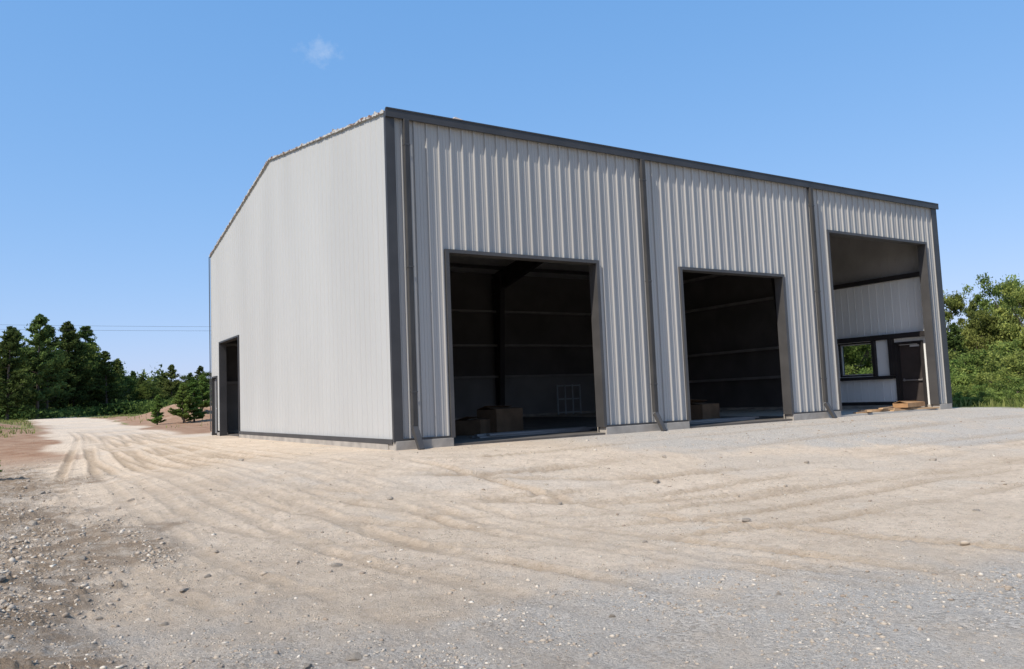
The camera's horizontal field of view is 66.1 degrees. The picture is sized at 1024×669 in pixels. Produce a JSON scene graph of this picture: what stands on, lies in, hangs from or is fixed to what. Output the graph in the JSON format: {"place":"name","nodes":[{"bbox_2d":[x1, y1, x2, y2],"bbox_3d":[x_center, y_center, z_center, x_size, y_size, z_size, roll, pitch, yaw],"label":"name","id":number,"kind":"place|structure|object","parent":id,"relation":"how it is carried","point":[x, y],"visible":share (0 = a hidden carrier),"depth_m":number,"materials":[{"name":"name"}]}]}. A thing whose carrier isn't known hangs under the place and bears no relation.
{"place":"outdoors","nodes":[
{"label":"outdoors","id":0,"kind":"place"},
{"bbox_2d":[0,404,208,437],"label":"roadside grass","id":1,"kind":"structure","parent":0,"point":[17,421],"depth_m":47.54,"materials":[{"name":"green plant"}]},
{"bbox_2d":[0,400,1023,668],"bbox_3d":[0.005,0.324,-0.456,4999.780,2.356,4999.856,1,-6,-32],"label":"ground","id":2,"kind":"structure","parent":0,"point":[308,498],"depth_m":8.00,"materials":[{"name":"grey gravel"}]},
{"bbox_2d":[0,575,5,581],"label":"rock","id":3,"kind":"object","parent":2,"relation":"on","point":[2,578],"visible":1,"depth_m":6.63,"materials":[{"name":"stone"}]},
{"bbox_2d":[0,326,43,419],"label":"pine tree","id":4,"kind":"object","parent":2,"relation":"on","point":[10,341],"visible":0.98,"depth_m":75.63,"materials":[{"name":"green plant"}]},
{"bbox_2d":[0,329,48,407],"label":"pine tree","id":5,"kind":"object","parent":2,"relation":"on","point":[24,344],"visible":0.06,"depth_m":82.77,"materials":[{"name":"green plant"}]},
{"bbox_2d":[26,520,36,525],"bbox_3d":[-6.138,2.426,10.074,0.153,0.088,0.097,-5,-5,31],"label":"rock","id":6,"kind":"object","parent":2,"relation":"on","point":[32,523],"visible":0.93,"depth_m":10.05,"materials":[{"name":"stone"}]},
{"bbox_2d":[4,313,72,418],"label":"pine tree","id":7,"kind":"object","parent":2,"relation":"on","point":[40,365],"visible":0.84,"depth_m":79.53,"materials":[{"name":"green plant"}]},
{"bbox_2d":[31,325,75,409],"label":"pine tree","id":8,"kind":"object","parent":2,"relation":"on","point":[54,402],"visible":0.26,"depth_m":83.82,"materials":[{"name":"green plant"}]},
{"bbox_2d":[18,342,100,413],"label":"broadleaf tree","id":9,"kind":"object","parent":2,"relation":"on","point":[89,372],"visible":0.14,"depth_m":90.58,"materials":[{"name":"green plant"}]},
{"bbox_2d":[0,403,140,419],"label":"undergrowth","id":10,"kind":"object","parent":2,"relation":"on","point":[31,413],"visible":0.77,"depth_m":78.72,"materials":[{"name":"green plant"}]},
{"bbox_2d":[49,321,96,409],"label":"pine tree","id":11,"kind":"object","parent":2,"relation":"on","point":[68,332],"visible":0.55,"depth_m":87.83,"materials":[{"name":"green plant"}]},
{"bbox_2d":[49,329,101,414],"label":"pine tree","id":12,"kind":"object","parent":2,"relation":"on","point":[88,384],"visible":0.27,"depth_m":89.68,"materials":[{"name":"green plant"}]},
{"bbox_2d":[77,555,85,559],"bbox_3d":[-4.467,2.327,8.186,0.106,0.055,0.084,-3,-5,5],"label":"rock","id":13,"kind":"object","parent":2,"relation":"on","point":[82,557],"visible":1,"depth_m":8.16,"materials":[{"name":"stone"}]},
{"bbox_2d":[71,326,114,409],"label":"pine tree","id":14,"kind":"object","parent":2,"relation":"on","point":[85,333],"visible":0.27,"depth_m":94.92,"materials":[{"name":"green plant"}]},
{"bbox_2d":[91,342,100,403],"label":"pine tree","id":15,"kind":"object","parent":2,"relation":"on","point":[97,354],"visible":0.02,"depth_m":98.17,"materials":[{"name":"green plant"}]},
{"bbox_2d":[81,351,129,411],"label":"pine tree","id":16,"kind":"object","parent":2,"relation":"on","point":[105,368],"visible":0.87,"depth_m":91.53,"materials":[{"name":"green plant"}]},
{"bbox_2d":[81,352,137,405],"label":"broadleaf tree","id":17,"kind":"object","parent":2,"relation":"on","point":[127,379],"visible":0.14,"depth_m":95.12,"materials":[{"name":"green plant"}]},
{"bbox_2d":[19,364,206,412],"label":"distant forest","id":18,"kind":"object","parent":2,"relation":"on","point":[156,380],"visible":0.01,"depth_m":114.97,"materials":[{"name":"green plant"}]},
{"bbox_2d":[54,397,182,416],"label":"undergrowth","id":19,"kind":"object","parent":2,"relation":"on","point":[135,407],"visible":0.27,"depth_m":90.77,"materials":[{"name":"green plant"}]},
{"bbox_2d":[105,358,135,401],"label":"pine tree","id":20,"kind":"object","parent":2,"relation":"on","point":[117,368],"visible":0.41,"depth_m":95.69,"materials":[{"name":"green plant"}]},
{"bbox_2d":[119,370,142,401],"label":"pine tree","id":21,"kind":"object","parent":2,"relation":"on","point":[130,387],"visible":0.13,"depth_m":100.05,"materials":[{"name":"green plant"}]},
{"bbox_2d":[126,371,138,400],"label":"pine tree","id":22,"kind":"object","parent":2,"relation":"on","point":[133,373],"visible":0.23,"depth_m":103.77,"materials":[{"name":"green plant"}]},
{"bbox_2d":[132,375,147,401],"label":"pine tree","id":23,"kind":"object","parent":2,"relation":"on","point":[141,380],"visible":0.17,"depth_m":101.54,"materials":[{"name":"green plant"}]},
{"bbox_2d":[132,377,168,402],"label":"broadleaf tree","id":24,"kind":"object","parent":2,"relation":"on","point":[148,391],"visible":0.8,"depth_m":96.73,"materials":[{"name":"green plant"}]},
{"bbox_2d":[146,395,165,424],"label":"conifer","id":25,"kind":"object","parent":2,"relation":"on","point":[157,415],"visible":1,"depth_m":44.54,"materials":[{"name":"green plant"}]},
{"bbox_2d":[153,373,169,398],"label":"pine tree","id":26,"kind":"object","parent":2,"relation":"on","point":[162,375],"visible":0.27,"depth_m":103.54,"materials":[{"name":"green plant"}]},
{"bbox_2d":[159,364,181,398],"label":"pine tree","id":27,"kind":"object","parent":2,"relation":"on","point":[171,386],"visible":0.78,"depth_m":99.64,"materials":[{"name":"green plant"}]},
{"bbox_2d":[163,375,188,398],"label":"broadleaf tree","id":28,"kind":"object","parent":2,"relation":"on","point":[183,378],"visible":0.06,"depth_m":103.74,"materials":[{"name":"green plant"}]},
{"bbox_2d":[168,383,197,422],"bbox_3d":[-18.747,4.026,44.929,1.433,2.587,1.584,-3,-5,7],"label":"conifer","id":29,"kind":"object","parent":2,"relation":"on","point":[184,409],"visible":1,"depth_m":44.68,"materials":[{"name":"green plant"}]},
{"bbox_2d":[182,372,197,394],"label":"pine tree","id":30,"kind":"object","parent":2,"relation":"on","point":[189,375],"visible":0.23,"depth_m":97.42,"materials":[{"name":"green plant"}]},
{"bbox_2d":[182,378,206,421],"bbox_3d":[-18.430,3.903,45.685,1.492,2.847,1.507,0,-5,-24],"label":"conifer","id":31,"kind":"object","parent":2,"relation":"on","point":[195,403],"visible":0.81,"depth_m":45.65,"materials":[{"name":"green plant"}]},
{"bbox_2d":[194,366,206,384],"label":"pine tree","id":32,"kind":"object","parent":2,"relation":"on","point":[200,368],"visible":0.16,"depth_m":101.65,"materials":[{"name":"green plant"}]},
{"bbox_2d":[196,371,209,394],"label":"broadleaf tree","id":33,"kind":"object","parent":2,"relation":"on","point":[208,375],"visible":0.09,"depth_m":99.65,"materials":[{"name":"green plant"}]},
{"bbox_2d":[197,375,211,411],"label":"conifer","id":34,"kind":"object","parent":2,"relation":"on","point":[204,388],"visible":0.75,"depth_m":49.51,"materials":[{"name":"green plant"}]},
{"bbox_2d":[303,663,311,668],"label":"rock","id":35,"kind":"object","parent":2,"relation":"on","point":[307,665],"visible":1,"depth_m":4.43,"materials":[{"name":"stone"}]},
{"bbox_2d":[331,563,342,566],"bbox_3d":[-1.635,2.168,7.367,0.120,0.065,0.078,0,-5,-22],"label":"rock","id":36,"kind":"object","parent":2,"relation":"on","point":[336,564],"visible":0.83,"depth_m":7.34,"materials":[{"name":"stone"}]},
{"bbox_2d":[346,652,362,660],"bbox_3d":[-0.927,1.905,4.630,0.089,0.057,0.105,0,-5,-25],"label":"rock","id":37,"kind":"object","parent":2,"relation":"on","point":[355,656],"visible":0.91,"depth_m":4.61,"materials":[{"name":"stone"}]},
{"bbox_2d":[209,107,952,450],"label":"metal building","id":38,"kind":"structure","parent":2,"relation":"on","point":[391,279],"depth_m":22.42,"materials":[{"name":"metal"}]},
{"bbox_2d":[215,379,216,432],"bbox_3d":[-11.800,2.858,31.502,0.130,2.190,0.830,1,-6,-32],"label":"door","id":39,"kind":"structure","parent":38,"relation":"in","point":[215,379],"depth_m":31.73,"materials":[{"name":"white metal"}]},
{"bbox_2d":[455,416,490,435],"bbox_3d":[-1.028,2.469,21.384,0.800,0.510,0.600,-5,-5,29],"label":"cardboard box","id":40,"kind":"object","parent":38,"relation":"on","point":[464,426],"visible":0.8,"depth_m":21.15,"materials":[{"name":"brown cardboard"}]},
{"bbox_2d":[477,406,523,432],"bbox_3d":[-0.315,2.348,21.848,1.000,0.770,0.800,2,-6,-44],"label":"cardboard box","id":41,"kind":"object","parent":38,"relation":"on","point":[505,418],"visible":0.68,"depth_m":21.54,"materials":[{"name":"brown cardboard"}]},
{"bbox_2d":[470,427,595,437],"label":"concrete floor","id":42,"kind":"structure","parent":38,"relation":"on","point":[529,432],"depth_m":20.09,"materials":[{"name":"grey concrete"}]},
{"bbox_2d":[556,384,581,414],"bbox_3d":[2.967,3.352,40.614,1.500,1.550,0.080,1,-6,-32],"label":"window frame","id":43,"kind":"object","parent":38,"relation":"on","point":[572,398],"visible":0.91,"depth_m":40.57,"materials":[{"name":"white"}]},
{"bbox_2d":[690,399,719,419],"bbox_3d":[5.853,2.349,24.442,0.950,0.690,0.800,2,-6,-44],"label":"cardboard box","id":44,"kind":"object","parent":38,"relation":"on","point":[700,410],"visible":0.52,"depth_m":24.08,"materials":[{"name":"brown cardboard"}]},
{"bbox_2d":[689,416,758,423],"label":"concrete floor","id":45,"kind":"structure","parent":38,"relation":"on","point":[721,420],"depth_m":23.24,"materials":[{"name":"grey concrete"}]},
{"bbox_2d":[838,342,872,376],"bbox_3d":[13.632,0.989,30.914,0.260,1.320,1.530,1,-6,-32],"label":"window","id":46,"kind":"structure","parent":38,"relation":"in","point":[840,346],"depth_m":31.44,"materials":[{"name":"metal"}]},
{"bbox_2d":[894,340,927,406],"bbox_3d":[14.784,1.476,29.024,0.300,2.450,1.130,1,-6,-32],"label":"door","id":47,"kind":"structure","parent":38,"relation":"in","point":[911,383],"depth_m":29.12,"materials":[{"name":"paint"}]},
{"bbox_2d":[742,518,750,521],"bbox_3d":[2.620,2.067,8.776,0.100,0.050,0.123,-4,-5,21],"label":"rock","id":48,"kind":"object","parent":2,"relation":"on","point":[746,519],"visible":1,"depth_m":8.74,"materials":[{"name":"stone"}]},
{"bbox_2d":[843,344,872,373],"bbox_3d":[20.871,1.588,47.967,3.833,5.993,4.873,-4,-5,20],"label":"broadleaf tree","id":49,"kind":"object","parent":2,"relation":"on","point":[854,357],"visible":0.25,"depth_m":46.95,"materials":[{"name":"green plant"}]},
{"bbox_2d":[845,363,872,374],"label":"shrub","id":50,"kind":"object","parent":2,"relation":"on","point":[848,370],"visible":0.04,"depth_m":41.67,"materials":[{"name":"green plant"}]},
{"bbox_2d":[847,344,871,365],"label":"broadleaf tree","id":51,"kind":"object","parent":2,"relation":"on","point":[870,354],"depth_m":51.80,"materials":[{"name":"green plant"}]},
{"bbox_2d":[854,368,872,373],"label":"shrub","id":52,"kind":"object","parent":2,"relation":"on","point":[864,371],"visible":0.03,"depth_m":43.72,"materials":[{"name":"green plant"}]},
{"bbox_2d":[853,406,938,413],"bbox_3d":[12.933,2.513,26.617,4.302,0.132,0.923,1,-6,-32],"label":"lumber pile","id":53,"kind":"object","parent":2,"relation":"on","point":[891,408],"visible":0.97,"depth_m":26.38,"materials":[{"name":"brown wood"}]},
{"bbox_2d":[893,400,924,407],"bbox_3d":[13.719,2.381,27.154,1.400,0.230,0.500,2,-6,-41],"label":"pile","id":54,"kind":"object","parent":53,"relation":"on","point":[906,404],"visible":1,"depth_m":26.82,"materials":[{"name":"brown wood"}]},
{"bbox_2d":[945,318,967,356],"bbox_3d":[29.296,1.500,53.894,3.557,6.394,3.897,-6,-6,39],"label":"broadleaf tree","id":55,"kind":"object","parent":2,"relation":"on","point":[961,343],"visible":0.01,"depth_m":53.03,"materials":[{"name":"green plant"}]},
{"bbox_2d":[951,384,965,401],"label":"shrub","id":56,"kind":"object","parent":2,"relation":"on","point":[955,389],"visible":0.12,"depth_m":35.14,"materials":[{"name":"green plant"}]},
{"bbox_2d":[947,322,970,362],"bbox_3d":[29.156,1.863,52.000,2.674,5.408,2.926,-2,-5,2],"label":"broadleaf tree","id":57,"kind":"object","parent":2,"relation":"on","point":[954,336],"visible":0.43,"depth_m":51.76,"materials":[{"name":"green plant"}]},
{"bbox_2d":[943,290,976,334],"bbox_3d":[33.905,0.652,61.874,6.109,8.755,5.320,-4,-5,22],"label":"broadleaf tree","id":58,"kind":"object","parent":2,"relation":"on","point":[954,303],"visible":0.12,"depth_m":62.07,"materials":[{"name":"green plant"}]},
{"bbox_2d":[952,392,972,406],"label":"shrub","id":59,"kind":"object","parent":2,"relation":"on","point":[957,396],"visible":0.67,"depth_m":32.43,"materials":[{"name":"green plant"}]},
{"bbox_2d":[951,371,974,395],"bbox_3d":[22.749,2.892,39.599,2.802,2.162,2.845,-2,-5,-8],"label":"shrub","id":60,"kind":"object","parent":2,"relation":"on","point":[962,379],"visible":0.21,"depth_m":39.56,"materials":[{"name":"green plant"}]},
{"bbox_2d":[949,359,977,386],"bbox_3d":[22.930,2.748,41.694,3.369,2.860,3.596,-1,-5,-20],"label":"shrub","id":61,"kind":"object","parent":2,"relation":"on","point":[954,361],"visible":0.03,"depth_m":41.09,"materials":[{"name":"green plant"}]},
{"bbox_2d":[948,348,987,401],"bbox_3d":[26.719,2.630,47.801,4.702,3.740,4.406,-5,-5,29],"label":"shrub","id":62,"kind":"object","parent":2,"relation":"on","point":[952,355],"visible":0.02,"depth_m":47.66,"materials":[{"name":"green plant"}]},
{"bbox_2d":[958,389,979,406],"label":"shrub","id":63,"kind":"object","parent":2,"relation":"on","point":[966,391],"visible":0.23,"depth_m":33.54,"materials":[{"name":"green plant"}]},
{"bbox_2d":[963,300,981,350],"bbox_3d":[35.206,1.104,59.992,2.519,7.554,2.642,2,-6,-40],"label":"pine tree","id":64,"kind":"object","parent":2,"relation":"on","point":[972,303],"visible":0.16,"depth_m":60.02,"materials":[{"name":"green plant"}]},
{"bbox_2d":[961,384,987,395],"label":"shrub","id":65,"kind":"object","parent":2,"relation":"on","point":[975,390],"visible":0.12,"depth_m":34.48,"materials":[{"name":"green plant"}]},
{"bbox_2d":[950,351,1005,374],"bbox_3d":[24.849,2.563,42.714,3.888,3.300,4.149,1,-6,-33],"label":"shrub","id":66,"kind":"object","parent":2,"relation":"on","point":[968,365],"visible":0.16,"depth_m":42.27,"materials":[{"name":"green plant"}]},
{"bbox_2d":[956,374,1005,390],"bbox_3d":[23.177,2.869,38.685,2.490,1.980,2.333,-6,-6,42],"label":"shrub","id":67,"kind":"object","parent":2,"relation":"on","point":[966,386],"visible":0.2,"depth_m":38.63,"materials":[{"name":"green plant"}]},
{"bbox_2d":[950,350,1016,382],"bbox_3d":[25.564,2.416,41.761,4.017,3.410,4.288,2,-7,-45],"label":"shrub","id":68,"kind":"object","parent":2,"relation":"on","point":[992,364],"visible":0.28,"depth_m":41.46,"materials":[{"name":"green plant"}]},
{"bbox_2d":[969,391,998,406],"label":"shrub","id":69,"kind":"object","parent":2,"relation":"on","point":[984,397],"visible":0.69,"depth_m":31.54,"materials":[{"name":"green plant"}]},
{"bbox_2d":[971,389,1003,404],"bbox_3d":[19.814,2.789,32.648,1.401,1.081,1.422,-1,-5,-15],"label":"shrub","id":70,"kind":"object","parent":2,"relation":"on","point":[989,392],"visible":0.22,"depth_m":32.47,"materials":[{"name":"green plant"}]},
{"bbox_2d":[956,304,1020,355],"bbox_3d":[34.662,1.313,57.933,5.768,6.992,4.537,-2,-5,-9],"label":"broadleaf tree","id":71,"kind":"object","parent":2,"relation":"on","point":[983,322],"visible":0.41,"depth_m":57.17,"materials":[{"name":"green plant"}]},
{"bbox_2d":[959,284,1021,328],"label":"broadleaf tree","id":72,"kind":"object","parent":2,"relation":"on","point":[976,296],"visible":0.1,"depth_m":66.88,"materials":[{"name":"green plant"}]},
{"bbox_2d":[959,338,1023,365],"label":"shrub","id":73,"kind":"object","parent":2,"relation":"on","point":[1011,345],"visible":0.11,"depth_m":47.54,"materials":[{"name":"green plant"}]},
{"bbox_2d":[969,349,1023,390],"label":"shrub","id":74,"kind":"object","parent":2,"relation":"on","point":[1016,362],"visible":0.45,"depth_m":37.54,"materials":[{"name":"green plant"}]},
{"bbox_2d":[980,383,1013,400],"bbox_3d":[20.960,2.764,33.636,1.685,1.430,1.798,-3,-5,5],"label":"shrub","id":75,"kind":"object","parent":2,"relation":"on","point":[1006,389],"visible":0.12,"depth_m":33.64,"materials":[{"name":"green plant"}]},
{"bbox_2d":[976,272,1023,325],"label":"broadleaf tree","id":76,"kind":"object","parent":2,"relation":"on","point":[985,303],"visible":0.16,"depth_m":62.62,"materials":[{"name":"green plant"}]},
{"bbox_2d":[977,315,1023,360],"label":"broadleaf tree","id":77,"kind":"object","parent":2,"relation":"on","point":[1007,337],"visible":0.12,"depth_m":57.13,"materials":[{"name":"green plant"}]},
{"bbox_2d":[984,367,1016,380],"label":"shrub","id":78,"kind":"object","parent":2,"relation":"on","point":[1005,373],"visible":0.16,"depth_m":39.63,"materials":[{"name":"green plant"}]},
{"bbox_2d":[983,376,1023,400],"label":"shrub","id":79,"kind":"object","parent":2,"relation":"on","point":[1016,388],"visible":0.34,"depth_m":33.67,"materials":[{"name":"green plant"}]},
{"bbox_2d":[991,280,1023,355],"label":"broadleaf tree","id":80,"kind":"object","parent":2,"relation":"on","point":[1012,298],"visible":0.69,"depth_m":52.10,"materials":[{"name":"green plant"}]},
{"bbox_2d":[995,390,1023,405],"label":"shrub","id":81,"kind":"object","parent":2,"relation":"on","point":[1008,394],"visible":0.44,"depth_m":31.59,"materials":[{"name":"green plant"}]},
{"bbox_2d":[1011,385,1023,400],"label":"shrub","id":82,"kind":"object","parent":2,"relation":"on","point":[1022,392],"visible":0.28,"depth_m":31.65,"materials":[{"name":"green plant"}]},
{"bbox_2d":[0,0,1023,380],"label":"sky","id":83,"kind":"structure","parent":0,"point":[133,133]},
{"bbox_2d":[953,392,1023,407],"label":"tall grass","id":84,"kind":"structure","parent":0,"point":[1016,403],"depth_m":29.07,"materials":[{"name":"green plant"}]},
{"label":"utility pole","id":85,"kind":"object","parent":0,"visible":0},
{"bbox_2d":[5,329,131,330],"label":"power line","id":86,"kind":"object","parent":85,"relation":"attached to","point":[101,330],"visible":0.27,"depth_m":89.33,"materials":[{"name":"metal"}]},
{"bbox_2d":[52,325,187,326],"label":"power line","id":87,"kind":"object","parent":85,"relation":"attached to","point":[152,326],"visible":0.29,"depth_m":91.67,"materials":[{"name":"metal"}]}
]}

